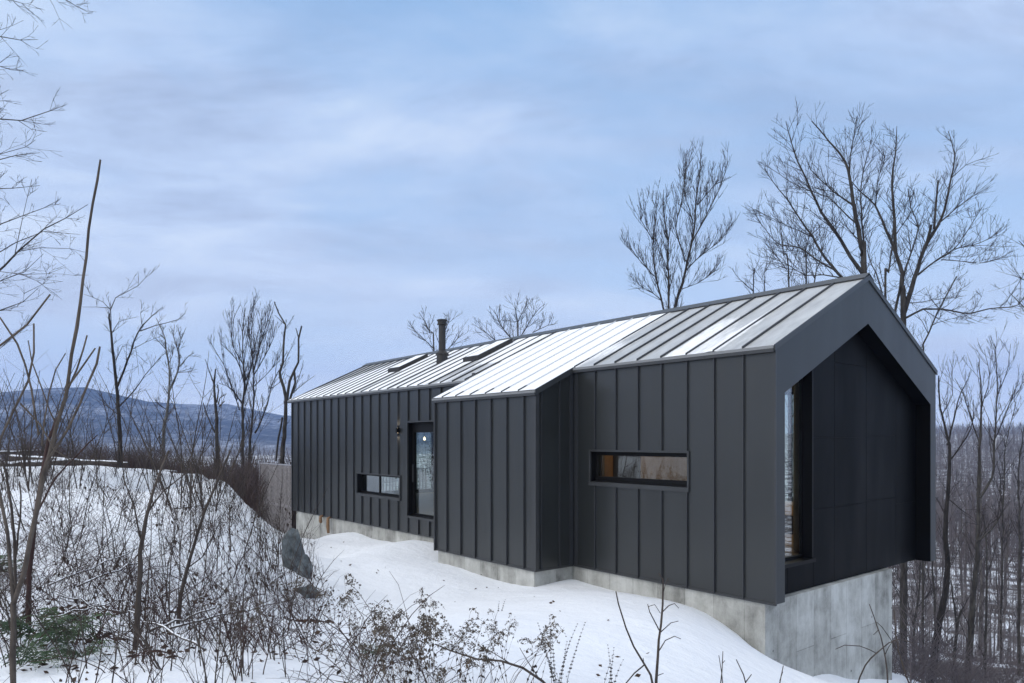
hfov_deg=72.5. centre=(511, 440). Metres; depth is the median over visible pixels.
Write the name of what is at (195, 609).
bare shrub
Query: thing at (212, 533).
bare shrub
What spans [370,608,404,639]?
goldenrod
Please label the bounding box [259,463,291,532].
slat screen
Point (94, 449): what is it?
young tree
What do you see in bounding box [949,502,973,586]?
woodland tree
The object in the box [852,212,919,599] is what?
bare tree
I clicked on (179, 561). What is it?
bare shrub
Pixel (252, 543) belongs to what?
bare shrub
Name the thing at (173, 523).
bare shrub
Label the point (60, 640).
fern
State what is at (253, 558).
bare shrub
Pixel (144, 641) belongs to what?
bare shrub
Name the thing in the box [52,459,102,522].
bare shrub
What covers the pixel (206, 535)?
goldenrod
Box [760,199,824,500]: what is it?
bare tree
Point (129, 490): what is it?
bare shrub
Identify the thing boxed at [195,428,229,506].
young tree
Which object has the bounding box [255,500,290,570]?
bare shrub
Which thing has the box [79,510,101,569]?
bare shrub
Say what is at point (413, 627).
goldenrod
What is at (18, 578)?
bramble
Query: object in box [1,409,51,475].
young tree
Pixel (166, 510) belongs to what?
bare shrub
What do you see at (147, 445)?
young tree
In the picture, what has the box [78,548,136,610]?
bare shrub
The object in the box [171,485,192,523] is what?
bare shrub
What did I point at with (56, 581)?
fallen branch
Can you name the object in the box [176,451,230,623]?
sapling
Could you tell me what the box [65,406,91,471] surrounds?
young tree
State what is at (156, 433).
young tree
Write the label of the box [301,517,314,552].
bare shrub
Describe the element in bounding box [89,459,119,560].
bare shrub
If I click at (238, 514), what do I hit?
bare shrub
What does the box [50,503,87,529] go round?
bare shrub
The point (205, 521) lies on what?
bare shrub
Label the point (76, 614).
bare shrub
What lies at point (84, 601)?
fallen branch
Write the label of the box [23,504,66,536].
bare shrub
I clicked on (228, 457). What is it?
young tree
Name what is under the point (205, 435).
young tree
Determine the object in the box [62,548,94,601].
bare shrub
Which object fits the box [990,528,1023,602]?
woodland tree
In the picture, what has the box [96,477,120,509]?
bare shrub
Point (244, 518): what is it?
bare shrub
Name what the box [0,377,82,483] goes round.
young tree
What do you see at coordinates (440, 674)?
goldenrod
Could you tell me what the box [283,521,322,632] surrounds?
bare shrub
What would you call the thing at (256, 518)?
bare shrub
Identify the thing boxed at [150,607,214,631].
fallen branch
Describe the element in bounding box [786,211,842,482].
bare tree
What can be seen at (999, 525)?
woodland tree
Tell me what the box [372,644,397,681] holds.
goldenrod
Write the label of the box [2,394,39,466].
young tree
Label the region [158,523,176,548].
bare shrub
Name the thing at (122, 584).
bare shrub
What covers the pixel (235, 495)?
bare shrub
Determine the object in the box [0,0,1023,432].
sky
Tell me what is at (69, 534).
bare shrub
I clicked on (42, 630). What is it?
fern
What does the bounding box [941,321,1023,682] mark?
bare tree
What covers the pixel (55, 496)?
bare shrub
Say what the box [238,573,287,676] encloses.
bare shrub
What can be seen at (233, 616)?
bramble
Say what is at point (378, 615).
goldenrod
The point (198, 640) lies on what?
bare shrub
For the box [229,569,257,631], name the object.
bare shrub
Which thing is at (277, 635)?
bare shrub
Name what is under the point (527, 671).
fallen branch
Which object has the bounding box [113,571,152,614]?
bare shrub
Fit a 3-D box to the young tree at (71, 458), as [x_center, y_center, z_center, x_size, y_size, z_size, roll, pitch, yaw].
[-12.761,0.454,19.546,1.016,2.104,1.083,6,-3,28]
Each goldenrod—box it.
[198,524,208,566]
[223,599,240,645]
[226,598,255,667]
[226,601,266,682]
[240,520,251,551]
[281,576,304,641]
[305,585,333,628]
[307,627,391,682]
[313,589,354,632]
[344,573,361,669]
[348,612,363,647]
[362,600,393,675]
[364,604,395,682]
[365,603,378,649]
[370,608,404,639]
[371,640,425,682]
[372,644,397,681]
[375,610,408,674]
[376,615,430,667]
[378,636,429,682]
[391,633,422,679]
[394,630,417,682]
[395,615,434,675]
[405,611,446,682]
[412,613,454,681]
[414,587,444,625]
[419,655,485,682]
[421,614,453,663]
[432,631,507,682]
[439,620,471,682]
[457,607,487,682]
[457,647,498,682]
[480,609,506,682]
[502,613,517,668]
[517,635,553,682]
[527,614,566,682]
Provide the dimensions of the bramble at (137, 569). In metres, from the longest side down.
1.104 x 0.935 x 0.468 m
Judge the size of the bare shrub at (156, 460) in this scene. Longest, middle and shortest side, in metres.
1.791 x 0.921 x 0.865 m
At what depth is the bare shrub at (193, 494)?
14.10 m
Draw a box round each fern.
[0,555,35,572]
[0,607,100,648]
[0,642,75,671]
[1,614,44,632]
[17,612,121,657]
[34,619,91,636]
[45,639,124,667]
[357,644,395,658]
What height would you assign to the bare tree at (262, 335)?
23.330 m
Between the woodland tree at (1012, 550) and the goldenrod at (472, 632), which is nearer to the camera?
the goldenrod at (472, 632)
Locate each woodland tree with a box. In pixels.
[909,560,929,637]
[927,562,942,594]
[928,542,944,596]
[931,520,957,596]
[942,458,1009,654]
[948,496,992,602]
[948,516,953,552]
[948,530,965,621]
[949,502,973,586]
[950,524,963,567]
[954,511,983,606]
[959,539,993,614]
[964,544,1000,650]
[965,542,989,630]
[986,509,991,572]
[988,506,1007,540]
[989,485,1023,602]
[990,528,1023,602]
[991,539,1003,584]
[996,513,1014,548]
[1000,508,1023,582]
[1003,528,1022,607]
[1015,521,1023,619]
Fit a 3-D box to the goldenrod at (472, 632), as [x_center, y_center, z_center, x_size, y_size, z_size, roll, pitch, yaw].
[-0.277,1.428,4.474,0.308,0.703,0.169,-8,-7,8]
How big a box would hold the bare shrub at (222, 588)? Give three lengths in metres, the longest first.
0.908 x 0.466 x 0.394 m
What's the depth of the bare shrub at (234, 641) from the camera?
4.92 m
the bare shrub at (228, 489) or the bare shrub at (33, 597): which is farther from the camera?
the bare shrub at (228, 489)
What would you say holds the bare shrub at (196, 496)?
on the ground
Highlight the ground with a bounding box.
[0,387,1023,682]
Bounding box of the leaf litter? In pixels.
[4,500,648,682]
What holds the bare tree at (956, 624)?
on the ground
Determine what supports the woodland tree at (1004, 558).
on the ground
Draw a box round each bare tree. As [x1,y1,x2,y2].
[0,0,94,347]
[84,263,187,467]
[150,318,197,459]
[207,289,260,467]
[244,296,288,469]
[407,305,469,487]
[472,292,556,340]
[620,138,737,309]
[730,245,776,292]
[741,97,888,291]
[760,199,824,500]
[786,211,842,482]
[840,121,1023,673]
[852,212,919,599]
[904,561,938,670]
[905,259,974,655]
[917,561,948,649]
[928,350,993,682]
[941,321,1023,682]
[942,572,970,679]
[964,502,997,681]
[987,472,1013,661]
[991,233,1023,314]
[1005,423,1023,675]
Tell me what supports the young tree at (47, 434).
on the ground
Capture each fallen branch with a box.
[48,544,148,585]
[53,595,135,617]
[56,593,123,613]
[77,555,153,586]
[128,610,205,650]
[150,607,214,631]
[169,600,285,628]
[436,644,545,682]
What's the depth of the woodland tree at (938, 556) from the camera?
81.25 m
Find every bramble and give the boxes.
[0,525,54,550]
[0,566,86,621]
[0,568,53,590]
[0,599,80,643]
[1,554,80,598]
[3,531,43,556]
[3,576,90,598]
[3,578,186,682]
[33,553,106,610]
[60,596,158,642]
[73,549,124,575]
[77,546,176,571]
[80,536,181,583]
[93,561,243,647]
[103,547,172,578]
[106,585,298,668]
[143,544,271,593]
[143,554,207,587]
[148,581,293,640]
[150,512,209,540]
[157,607,280,659]
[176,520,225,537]
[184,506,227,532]
[190,579,247,607]
[198,591,282,640]
[204,569,367,670]
[224,546,316,585]
[263,593,308,615]
[836,639,912,682]
[869,604,891,682]
[878,609,909,682]
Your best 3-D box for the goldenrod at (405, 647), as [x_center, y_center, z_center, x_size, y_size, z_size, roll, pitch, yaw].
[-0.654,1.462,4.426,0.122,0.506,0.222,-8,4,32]
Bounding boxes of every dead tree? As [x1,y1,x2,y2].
[203,359,224,474]
[273,302,313,515]
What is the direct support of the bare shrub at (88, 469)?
on the ground
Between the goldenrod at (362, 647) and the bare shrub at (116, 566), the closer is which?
the goldenrod at (362, 647)
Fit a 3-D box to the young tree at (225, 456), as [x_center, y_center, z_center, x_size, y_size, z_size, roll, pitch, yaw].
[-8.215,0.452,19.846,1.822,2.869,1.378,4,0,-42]
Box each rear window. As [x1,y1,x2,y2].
[382,432,433,492]
[785,391,793,500]
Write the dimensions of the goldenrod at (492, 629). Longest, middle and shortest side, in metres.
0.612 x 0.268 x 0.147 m
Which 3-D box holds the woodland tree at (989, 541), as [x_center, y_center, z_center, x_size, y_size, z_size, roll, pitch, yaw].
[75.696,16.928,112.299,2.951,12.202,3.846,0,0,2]
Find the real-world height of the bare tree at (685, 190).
29.630 m
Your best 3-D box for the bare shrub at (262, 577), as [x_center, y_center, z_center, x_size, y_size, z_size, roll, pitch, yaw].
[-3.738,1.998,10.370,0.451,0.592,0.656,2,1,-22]
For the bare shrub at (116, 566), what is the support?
on the ground
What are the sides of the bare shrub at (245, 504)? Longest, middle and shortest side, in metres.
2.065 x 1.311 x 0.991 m
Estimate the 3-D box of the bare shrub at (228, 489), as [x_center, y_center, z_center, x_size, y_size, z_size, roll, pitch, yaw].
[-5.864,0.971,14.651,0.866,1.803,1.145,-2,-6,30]
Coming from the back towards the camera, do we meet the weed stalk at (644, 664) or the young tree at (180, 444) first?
the young tree at (180, 444)
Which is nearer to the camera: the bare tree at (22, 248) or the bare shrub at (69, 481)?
the bare tree at (22, 248)
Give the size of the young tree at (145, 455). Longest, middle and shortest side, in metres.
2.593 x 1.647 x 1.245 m
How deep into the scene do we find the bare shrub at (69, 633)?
5.21 m
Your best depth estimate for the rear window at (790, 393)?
17.91 m
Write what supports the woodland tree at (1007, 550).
on the ground
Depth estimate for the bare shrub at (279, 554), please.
10.71 m
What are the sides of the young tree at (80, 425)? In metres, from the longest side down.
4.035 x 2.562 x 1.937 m
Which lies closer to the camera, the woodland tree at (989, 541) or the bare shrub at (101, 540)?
the bare shrub at (101, 540)
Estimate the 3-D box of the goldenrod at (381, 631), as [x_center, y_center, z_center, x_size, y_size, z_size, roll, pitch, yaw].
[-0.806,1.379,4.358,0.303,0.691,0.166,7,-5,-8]
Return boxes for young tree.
[0,348,78,489]
[0,350,58,474]
[0,361,82,484]
[0,369,42,489]
[0,373,14,426]
[0,375,26,445]
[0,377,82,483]
[0,380,55,482]
[0,388,63,475]
[0,407,29,488]
[0,409,22,452]
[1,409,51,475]
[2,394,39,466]
[3,360,79,466]
[3,413,23,462]
[15,430,33,486]
[16,398,75,479]
[17,413,61,474]
[20,383,86,481]
[25,400,54,469]
[27,386,60,466]
[33,421,85,488]
[36,401,88,476]
[39,371,103,488]
[41,353,139,464]
[42,372,129,471]
[45,416,79,446]
[59,403,107,469]
[62,376,95,468]
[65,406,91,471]
[79,413,94,458]
[80,427,105,480]
[82,417,97,485]
[88,353,143,468]
[88,356,199,506]
[91,373,182,487]
[100,385,171,509]
[114,391,156,478]
[124,385,161,488]
[124,407,170,473]
[127,410,166,488]
[130,387,236,494]
[134,414,171,487]
[141,390,197,469]
[146,380,221,507]
[147,401,188,487]
[157,372,251,493]
[168,439,192,500]
[171,352,284,509]
[179,413,219,485]
[180,377,225,492]
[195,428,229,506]
[200,393,272,493]
[200,413,254,497]
[206,416,261,494]
[217,429,242,497]
[240,435,268,497]
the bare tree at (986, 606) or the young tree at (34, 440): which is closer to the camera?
the young tree at (34, 440)
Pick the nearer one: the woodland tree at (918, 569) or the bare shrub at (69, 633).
the bare shrub at (69, 633)
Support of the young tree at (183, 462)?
on the ground
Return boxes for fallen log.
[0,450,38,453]
[1,458,76,466]
[9,455,126,464]
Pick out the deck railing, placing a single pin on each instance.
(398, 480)
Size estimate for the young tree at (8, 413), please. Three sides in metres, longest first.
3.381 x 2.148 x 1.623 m
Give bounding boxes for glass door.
[406,420,433,521]
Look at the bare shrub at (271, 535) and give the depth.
14.24 m
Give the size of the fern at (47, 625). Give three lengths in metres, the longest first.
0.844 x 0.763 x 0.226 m
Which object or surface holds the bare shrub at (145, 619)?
on the ground
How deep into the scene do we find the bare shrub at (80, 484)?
9.82 m
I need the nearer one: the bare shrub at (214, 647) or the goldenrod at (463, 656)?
the bare shrub at (214, 647)
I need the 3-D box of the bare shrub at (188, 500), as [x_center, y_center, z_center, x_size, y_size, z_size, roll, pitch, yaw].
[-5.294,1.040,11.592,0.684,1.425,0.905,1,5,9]
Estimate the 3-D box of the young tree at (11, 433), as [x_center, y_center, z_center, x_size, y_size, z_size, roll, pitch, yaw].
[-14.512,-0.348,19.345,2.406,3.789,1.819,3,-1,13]
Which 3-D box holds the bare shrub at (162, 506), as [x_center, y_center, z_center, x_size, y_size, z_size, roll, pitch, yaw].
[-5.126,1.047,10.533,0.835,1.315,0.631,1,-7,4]
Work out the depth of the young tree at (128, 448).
23.32 m
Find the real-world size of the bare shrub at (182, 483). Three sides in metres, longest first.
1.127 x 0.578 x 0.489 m
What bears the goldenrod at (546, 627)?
on the ground
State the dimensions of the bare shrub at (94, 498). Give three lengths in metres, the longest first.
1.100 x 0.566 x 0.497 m
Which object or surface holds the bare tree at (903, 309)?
on the ground
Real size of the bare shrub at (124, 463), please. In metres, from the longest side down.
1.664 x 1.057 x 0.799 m
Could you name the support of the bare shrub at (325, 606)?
on the ground
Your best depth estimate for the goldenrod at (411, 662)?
4.46 m
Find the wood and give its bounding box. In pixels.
[1,420,1023,664]
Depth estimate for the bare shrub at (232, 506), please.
14.70 m
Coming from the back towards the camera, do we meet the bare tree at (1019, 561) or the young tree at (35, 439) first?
the bare tree at (1019, 561)
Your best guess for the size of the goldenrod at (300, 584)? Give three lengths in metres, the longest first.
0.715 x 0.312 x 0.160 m
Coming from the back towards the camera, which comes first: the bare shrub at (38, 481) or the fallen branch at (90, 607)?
the bare shrub at (38, 481)
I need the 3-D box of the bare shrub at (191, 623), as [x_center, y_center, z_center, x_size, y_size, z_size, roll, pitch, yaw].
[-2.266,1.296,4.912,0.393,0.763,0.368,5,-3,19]
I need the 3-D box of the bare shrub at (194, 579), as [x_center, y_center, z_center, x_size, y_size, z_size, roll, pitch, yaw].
[-1.936,1.203,4.503,0.411,0.910,0.468,3,-3,-32]
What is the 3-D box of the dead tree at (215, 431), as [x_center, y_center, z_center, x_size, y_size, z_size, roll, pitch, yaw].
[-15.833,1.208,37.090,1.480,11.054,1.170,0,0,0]
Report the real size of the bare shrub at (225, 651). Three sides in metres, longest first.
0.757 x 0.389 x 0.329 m
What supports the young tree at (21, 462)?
on the ground
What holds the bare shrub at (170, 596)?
on the ground
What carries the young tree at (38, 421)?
on the ground
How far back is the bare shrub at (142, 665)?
4.19 m
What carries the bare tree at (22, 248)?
on the ground
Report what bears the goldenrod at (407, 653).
on the ground
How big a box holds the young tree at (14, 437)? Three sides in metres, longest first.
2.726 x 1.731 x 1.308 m
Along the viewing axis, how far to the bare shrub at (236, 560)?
10.16 m
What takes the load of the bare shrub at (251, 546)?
on the ground
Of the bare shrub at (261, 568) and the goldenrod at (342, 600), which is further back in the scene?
the bare shrub at (261, 568)
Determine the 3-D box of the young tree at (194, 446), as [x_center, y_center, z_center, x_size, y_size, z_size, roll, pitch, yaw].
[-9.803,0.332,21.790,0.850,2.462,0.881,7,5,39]
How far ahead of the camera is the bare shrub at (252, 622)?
5.88 m
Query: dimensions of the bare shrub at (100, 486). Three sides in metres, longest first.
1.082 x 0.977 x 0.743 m
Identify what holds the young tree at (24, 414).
on the ground
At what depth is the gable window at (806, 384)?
12.64 m
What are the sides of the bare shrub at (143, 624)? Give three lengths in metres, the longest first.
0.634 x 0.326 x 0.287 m
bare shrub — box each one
[0,447,24,530]
[0,448,19,507]
[0,522,170,682]
[0,545,21,647]
[0,571,33,607]
[0,572,49,629]
[0,584,9,666]
[0,602,63,665]
[1,544,85,613]
[11,458,33,513]
[15,447,22,489]
[15,490,49,524]
[19,568,63,623]
[20,606,114,654]
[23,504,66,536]
[24,448,59,499]
[25,509,48,563]
[28,489,67,521]
[31,424,77,526]
[33,459,61,510]
[41,503,66,551]
[42,468,71,518]
[43,471,90,547]
[46,438,104,531]
[46,488,94,565]
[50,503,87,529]
[50,583,121,682]
[51,485,132,591]
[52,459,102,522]
[54,503,103,588]
[55,591,146,682]
[57,491,91,524]
[57,506,114,544]
[60,586,93,644]
[61,581,99,668]
[62,466,78,498]
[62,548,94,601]
[69,545,126,614]
[76,522,167,664]
[78,532,137,637]
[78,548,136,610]
[79,441,109,487]
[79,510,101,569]
[80,620,171,682]
[82,466,108,497]
[83,467,109,497]
[84,473,105,527]
[84,475,149,570]
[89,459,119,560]
[92,453,107,502]
[94,523,104,571]
[95,471,138,505]
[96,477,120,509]
[97,576,170,638]
[98,565,136,605]
[102,589,184,671]
[104,443,131,479]
[105,521,149,567]
[106,632,192,682]
[107,477,140,517]
[108,474,131,520]
[110,480,142,509]
[110,526,139,570]
[112,544,118,602]
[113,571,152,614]
[114,446,129,485]
[115,582,154,663]
[117,434,153,533]
[121,488,148,526]
[123,541,146,626]
[123,597,160,649]
[125,564,168,664]
[127,578,159,642]
[129,483,144,515]
[133,507,163,619]
[133,511,179,608]
[142,464,171,516]
[142,469,200,546]
[142,570,159,620]
[145,438,177,519]
[145,583,249,682]
[147,542,198,625]
[147,558,215,623]
[147,565,200,644]
[152,486,248,621]
[153,500,188,566]
[154,442,174,482]
[154,519,250,682]
[157,487,174,530]
[158,489,185,530]
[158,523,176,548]
[159,481,177,529]
[162,570,222,640]
[163,528,189,556]
[165,545,200,592]
[167,433,262,554]
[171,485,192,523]
[172,475,205,558]
[172,528,183,606]
[174,466,189,497]
[174,466,226,571]
[175,465,196,531]
[175,568,219,662]
[176,554,246,680]
[178,479,214,513]
[182,456,217,509]
[184,589,262,682]
[186,600,224,665]
[188,585,246,664]
[189,527,285,639]
[190,453,206,507]
[192,549,260,621]
[194,549,248,632]
[198,447,232,541]
[198,496,227,560]
[199,532,218,587]
[201,474,228,535]
[202,466,225,510]
[204,461,234,506]
[205,438,281,553]
[206,503,227,577]
[207,589,279,652]
[208,576,270,668]
[209,441,246,526]
[210,512,272,569]
[210,574,255,680]
[214,466,252,516]
[218,538,249,577]
[220,493,249,526]
[221,491,245,519]
[223,558,264,647]
[223,592,293,649]
[226,522,270,560]
[226,644,262,675]
[227,526,275,608]
[227,547,249,580]
[229,522,268,601]
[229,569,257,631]
[231,470,246,505]
[231,525,269,558]
[233,539,261,667]
[235,496,265,544]
[235,524,265,570]
[238,552,292,608]
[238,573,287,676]
[240,483,261,530]
[241,602,266,646]
[242,563,273,659]
[243,537,285,581]
[244,551,272,592]
[247,487,262,547]
[249,465,267,511]
[253,487,281,535]
[254,506,280,554]
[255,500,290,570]
[256,496,285,571]
[259,461,328,573]
[259,540,280,616]
[262,520,286,586]
[267,524,294,582]
[267,583,334,677]
[270,594,292,660]
[274,562,306,614]
[277,568,316,603]
[281,573,328,644]
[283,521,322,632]
[286,532,320,584]
[286,540,343,590]
[295,545,318,627]
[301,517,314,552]
[305,579,338,639]
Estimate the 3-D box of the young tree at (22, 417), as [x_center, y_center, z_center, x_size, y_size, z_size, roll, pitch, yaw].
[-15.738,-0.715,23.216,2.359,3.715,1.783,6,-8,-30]
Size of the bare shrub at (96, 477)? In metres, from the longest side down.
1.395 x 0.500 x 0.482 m
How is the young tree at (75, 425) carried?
on the ground
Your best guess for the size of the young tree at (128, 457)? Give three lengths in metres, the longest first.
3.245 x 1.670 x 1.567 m
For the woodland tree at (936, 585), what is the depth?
64.61 m
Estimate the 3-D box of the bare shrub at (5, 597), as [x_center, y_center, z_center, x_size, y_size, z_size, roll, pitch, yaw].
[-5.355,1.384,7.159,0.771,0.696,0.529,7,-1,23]
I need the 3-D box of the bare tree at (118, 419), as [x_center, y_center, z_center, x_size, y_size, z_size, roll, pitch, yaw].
[-14.086,-2.531,26.063,3.689,7.970,1.982,0,0,0]
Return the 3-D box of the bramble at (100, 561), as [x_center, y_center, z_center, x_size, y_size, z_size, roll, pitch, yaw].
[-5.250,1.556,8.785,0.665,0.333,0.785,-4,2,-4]
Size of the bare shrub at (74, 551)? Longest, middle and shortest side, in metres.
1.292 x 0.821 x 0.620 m
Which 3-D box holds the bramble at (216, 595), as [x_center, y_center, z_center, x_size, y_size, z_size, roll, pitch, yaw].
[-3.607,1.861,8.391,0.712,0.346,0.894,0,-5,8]
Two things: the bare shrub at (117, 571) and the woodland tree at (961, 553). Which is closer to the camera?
the bare shrub at (117, 571)
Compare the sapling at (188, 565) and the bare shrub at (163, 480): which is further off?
the bare shrub at (163, 480)
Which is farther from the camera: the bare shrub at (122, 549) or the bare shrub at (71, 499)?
the bare shrub at (71, 499)
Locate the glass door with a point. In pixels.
(412, 428)
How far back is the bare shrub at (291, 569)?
11.11 m
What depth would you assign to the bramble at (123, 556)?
8.64 m
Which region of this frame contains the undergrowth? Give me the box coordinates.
[0,463,545,682]
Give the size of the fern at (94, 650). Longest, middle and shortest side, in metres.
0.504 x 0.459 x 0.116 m
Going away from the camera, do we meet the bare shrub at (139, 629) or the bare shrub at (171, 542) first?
the bare shrub at (139, 629)
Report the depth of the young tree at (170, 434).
19.37 m
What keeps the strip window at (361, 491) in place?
in the cabin
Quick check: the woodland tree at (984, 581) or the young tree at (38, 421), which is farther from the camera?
the woodland tree at (984, 581)
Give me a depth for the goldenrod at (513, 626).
5.78 m
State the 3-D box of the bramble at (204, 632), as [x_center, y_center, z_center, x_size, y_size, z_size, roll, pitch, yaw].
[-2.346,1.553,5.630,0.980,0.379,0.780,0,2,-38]
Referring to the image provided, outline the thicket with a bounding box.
[0,427,295,531]
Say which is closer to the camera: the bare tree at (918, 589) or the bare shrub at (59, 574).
the bare shrub at (59, 574)
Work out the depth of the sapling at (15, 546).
6.02 m
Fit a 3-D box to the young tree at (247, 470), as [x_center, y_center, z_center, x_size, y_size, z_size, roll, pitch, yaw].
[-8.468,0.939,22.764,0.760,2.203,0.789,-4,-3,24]
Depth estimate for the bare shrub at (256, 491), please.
20.37 m
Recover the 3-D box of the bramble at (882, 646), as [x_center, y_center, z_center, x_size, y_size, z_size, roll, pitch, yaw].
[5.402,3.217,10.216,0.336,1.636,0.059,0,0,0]
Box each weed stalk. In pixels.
[615,591,652,682]
[647,573,680,682]
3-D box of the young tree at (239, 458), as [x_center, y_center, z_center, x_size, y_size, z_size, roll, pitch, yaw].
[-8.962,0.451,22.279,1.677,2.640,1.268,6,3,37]
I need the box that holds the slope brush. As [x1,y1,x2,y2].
[892,593,1023,682]
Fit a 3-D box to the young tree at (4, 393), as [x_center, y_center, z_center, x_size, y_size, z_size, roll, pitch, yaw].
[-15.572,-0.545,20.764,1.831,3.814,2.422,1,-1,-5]
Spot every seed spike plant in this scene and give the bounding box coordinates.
[538,616,585,682]
[604,644,623,682]
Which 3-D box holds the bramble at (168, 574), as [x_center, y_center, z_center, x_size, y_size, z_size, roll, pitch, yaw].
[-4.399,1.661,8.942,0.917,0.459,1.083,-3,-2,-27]
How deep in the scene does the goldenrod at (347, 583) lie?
5.49 m
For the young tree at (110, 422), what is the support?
on the ground
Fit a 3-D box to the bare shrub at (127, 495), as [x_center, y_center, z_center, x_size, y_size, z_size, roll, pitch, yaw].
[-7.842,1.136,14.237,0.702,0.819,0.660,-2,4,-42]
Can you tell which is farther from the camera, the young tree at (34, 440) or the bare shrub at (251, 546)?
the young tree at (34, 440)
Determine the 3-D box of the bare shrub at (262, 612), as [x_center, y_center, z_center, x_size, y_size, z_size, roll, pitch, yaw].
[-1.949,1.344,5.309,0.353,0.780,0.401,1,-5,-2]
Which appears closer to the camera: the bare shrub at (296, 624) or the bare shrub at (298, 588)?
the bare shrub at (296, 624)
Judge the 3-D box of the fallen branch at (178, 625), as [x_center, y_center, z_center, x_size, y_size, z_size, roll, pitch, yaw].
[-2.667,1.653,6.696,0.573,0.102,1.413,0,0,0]
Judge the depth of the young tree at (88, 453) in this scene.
22.33 m
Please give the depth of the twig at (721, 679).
6.20 m
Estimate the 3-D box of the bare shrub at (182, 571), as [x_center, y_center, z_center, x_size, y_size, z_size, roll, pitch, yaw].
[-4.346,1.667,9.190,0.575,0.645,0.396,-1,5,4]
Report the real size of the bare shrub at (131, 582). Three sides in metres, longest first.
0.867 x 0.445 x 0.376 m
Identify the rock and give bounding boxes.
[282,528,304,571]
[296,554,311,578]
[299,584,317,597]
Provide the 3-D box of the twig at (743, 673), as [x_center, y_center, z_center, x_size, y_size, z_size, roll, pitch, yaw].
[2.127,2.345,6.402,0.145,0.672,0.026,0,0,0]
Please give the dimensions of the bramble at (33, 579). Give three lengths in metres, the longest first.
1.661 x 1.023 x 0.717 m
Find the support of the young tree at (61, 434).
on the ground
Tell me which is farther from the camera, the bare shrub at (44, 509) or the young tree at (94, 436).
the young tree at (94, 436)
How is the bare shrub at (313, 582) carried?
on the ground
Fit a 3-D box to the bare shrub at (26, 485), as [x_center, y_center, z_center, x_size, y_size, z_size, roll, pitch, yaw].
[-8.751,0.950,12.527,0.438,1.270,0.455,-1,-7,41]
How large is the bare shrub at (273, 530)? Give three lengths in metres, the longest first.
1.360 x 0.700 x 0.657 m
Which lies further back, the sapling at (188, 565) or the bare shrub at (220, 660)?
the sapling at (188, 565)
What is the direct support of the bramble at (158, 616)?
on the ground
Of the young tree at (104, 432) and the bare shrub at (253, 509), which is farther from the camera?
the young tree at (104, 432)
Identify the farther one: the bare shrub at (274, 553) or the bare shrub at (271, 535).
the bare shrub at (271, 535)
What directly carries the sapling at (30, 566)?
on the ground
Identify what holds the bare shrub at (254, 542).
on the ground
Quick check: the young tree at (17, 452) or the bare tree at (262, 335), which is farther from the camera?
the bare tree at (262, 335)
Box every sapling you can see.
[0,159,100,682]
[1,461,21,639]
[25,415,97,625]
[122,450,189,649]
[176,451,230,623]
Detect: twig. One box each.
[718,652,723,682]
[736,659,751,682]
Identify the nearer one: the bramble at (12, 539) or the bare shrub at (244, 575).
the bare shrub at (244, 575)
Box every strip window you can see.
[356,472,400,500]
[588,450,689,491]
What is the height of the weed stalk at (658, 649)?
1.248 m
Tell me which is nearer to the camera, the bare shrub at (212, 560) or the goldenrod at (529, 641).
the goldenrod at (529, 641)
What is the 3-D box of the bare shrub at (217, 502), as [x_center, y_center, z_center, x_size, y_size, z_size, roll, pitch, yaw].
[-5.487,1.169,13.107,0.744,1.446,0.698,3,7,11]
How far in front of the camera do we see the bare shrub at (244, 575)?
6.24 m
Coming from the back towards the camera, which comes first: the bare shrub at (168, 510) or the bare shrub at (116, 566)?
the bare shrub at (168, 510)
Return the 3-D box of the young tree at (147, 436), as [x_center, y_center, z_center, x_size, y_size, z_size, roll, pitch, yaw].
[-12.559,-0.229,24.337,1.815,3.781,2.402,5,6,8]
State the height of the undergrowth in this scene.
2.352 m
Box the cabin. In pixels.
[287,273,937,679]
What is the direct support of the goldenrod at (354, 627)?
on the ground
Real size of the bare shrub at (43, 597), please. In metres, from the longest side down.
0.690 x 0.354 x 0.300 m
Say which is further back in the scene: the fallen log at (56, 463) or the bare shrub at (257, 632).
the fallen log at (56, 463)
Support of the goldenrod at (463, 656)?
on the ground
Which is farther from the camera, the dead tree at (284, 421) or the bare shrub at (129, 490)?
the dead tree at (284, 421)
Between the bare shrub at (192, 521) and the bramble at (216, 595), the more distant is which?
the bare shrub at (192, 521)
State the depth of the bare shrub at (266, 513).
17.85 m
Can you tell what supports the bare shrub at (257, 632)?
on the ground
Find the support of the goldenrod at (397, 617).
on the ground
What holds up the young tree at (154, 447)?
on the ground
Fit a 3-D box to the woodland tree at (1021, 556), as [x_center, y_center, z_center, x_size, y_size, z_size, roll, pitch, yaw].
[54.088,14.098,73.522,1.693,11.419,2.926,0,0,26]
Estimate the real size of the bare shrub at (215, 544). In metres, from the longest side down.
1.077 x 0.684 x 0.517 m
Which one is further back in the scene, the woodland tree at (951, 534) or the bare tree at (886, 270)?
the woodland tree at (951, 534)
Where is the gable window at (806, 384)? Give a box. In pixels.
[785,369,815,568]
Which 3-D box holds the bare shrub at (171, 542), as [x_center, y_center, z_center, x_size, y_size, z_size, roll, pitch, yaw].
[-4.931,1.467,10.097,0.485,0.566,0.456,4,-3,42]
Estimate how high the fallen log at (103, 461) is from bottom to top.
0.440 m

